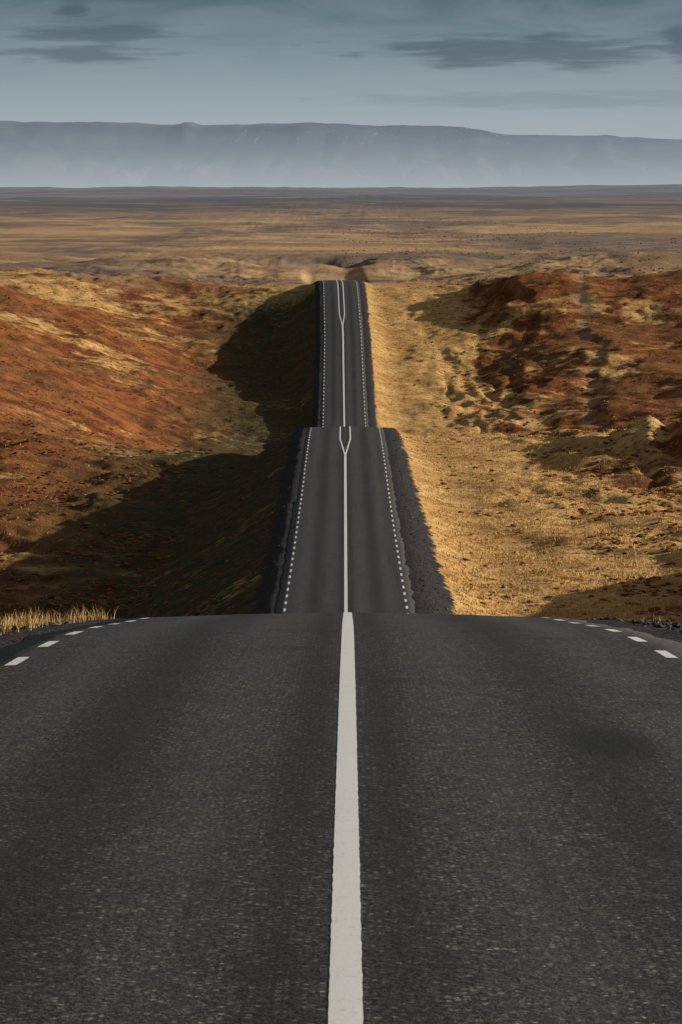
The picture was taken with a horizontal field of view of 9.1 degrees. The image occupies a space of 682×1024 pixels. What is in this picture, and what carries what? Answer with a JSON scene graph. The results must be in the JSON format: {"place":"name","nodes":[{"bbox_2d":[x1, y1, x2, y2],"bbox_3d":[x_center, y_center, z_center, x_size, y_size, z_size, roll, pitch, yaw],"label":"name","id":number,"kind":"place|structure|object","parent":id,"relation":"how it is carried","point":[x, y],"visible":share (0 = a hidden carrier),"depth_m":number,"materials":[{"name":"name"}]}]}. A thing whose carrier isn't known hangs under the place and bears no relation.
{"place":"outdoors","nodes":[
{"label":"outdoors","id":0,"kind":"place"},
{"bbox_2d":[0,280,681,1023],"bbox_3d":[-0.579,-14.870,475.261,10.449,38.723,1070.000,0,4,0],"label":"road","id":1,"kind":"structure","parent":0,"point":[166,814],"depth_m":27.30,"materials":[{"name":"grey asphalt"}]},
{"bbox_2d":[5,282,677,664],"bbox_3d":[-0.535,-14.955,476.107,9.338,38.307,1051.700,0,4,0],"label":"edge line","id":2,"kind":"object","parent":1,"relation":"on","point":[47,644],"visible":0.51,"depth_m":69.53,"materials":[{"name":"paint"}]},
{"bbox_2d":[328,280,362,1023],"bbox_3d":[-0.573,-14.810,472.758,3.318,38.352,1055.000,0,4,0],"label":"line","id":3,"kind":"object","parent":1,"relation":"on","point":[345,991],"visible":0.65,"depth_m":24.09,"materials":[{"name":"paint"}]},
{"bbox_2d":[0,184,681,647],"bbox_3d":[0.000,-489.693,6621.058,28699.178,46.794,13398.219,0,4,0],"label":"ground","id":4,"kind":"structure","parent":0,"point":[284,250],"depth_m":765.09,"materials":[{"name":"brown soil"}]},
{"bbox_2d":[0,605,678,634],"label":"verge grass","id":5,"kind":"structure","parent":4,"relation":"on","point":[9,622],"depth_m":71.33,"materials":[{"name":"plant"}]},
{"bbox_2d":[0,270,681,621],"bbox_3d":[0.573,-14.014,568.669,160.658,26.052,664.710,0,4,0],"label":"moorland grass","id":6,"kind":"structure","parent":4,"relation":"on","point":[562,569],"depth_m":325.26,"materials":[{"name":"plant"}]},
{"bbox_2d":[0,220,681,632],"bbox_3d":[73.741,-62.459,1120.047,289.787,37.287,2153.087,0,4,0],"label":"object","id":7,"kind":"object","parent":4,"relation":"on","point":[658,624],"visible":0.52,"depth_m":309.77,"materials":[{"name":"plant"}]},
{"bbox_2d":[0,121,681,187],"bbox_3d":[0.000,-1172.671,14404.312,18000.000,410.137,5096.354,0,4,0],"label":"mountain","id":8,"kind":"structure","parent":0,"point":[131,154],"depth_m":15897.60,"materials":[{"name":"grey stone"}]},
{"bbox_2d":[0,0,681,138],"label":"sky","id":9,"kind":"structure","parent":0,"point":[508,67],"materials":[{"name":"grey"}]}
]}

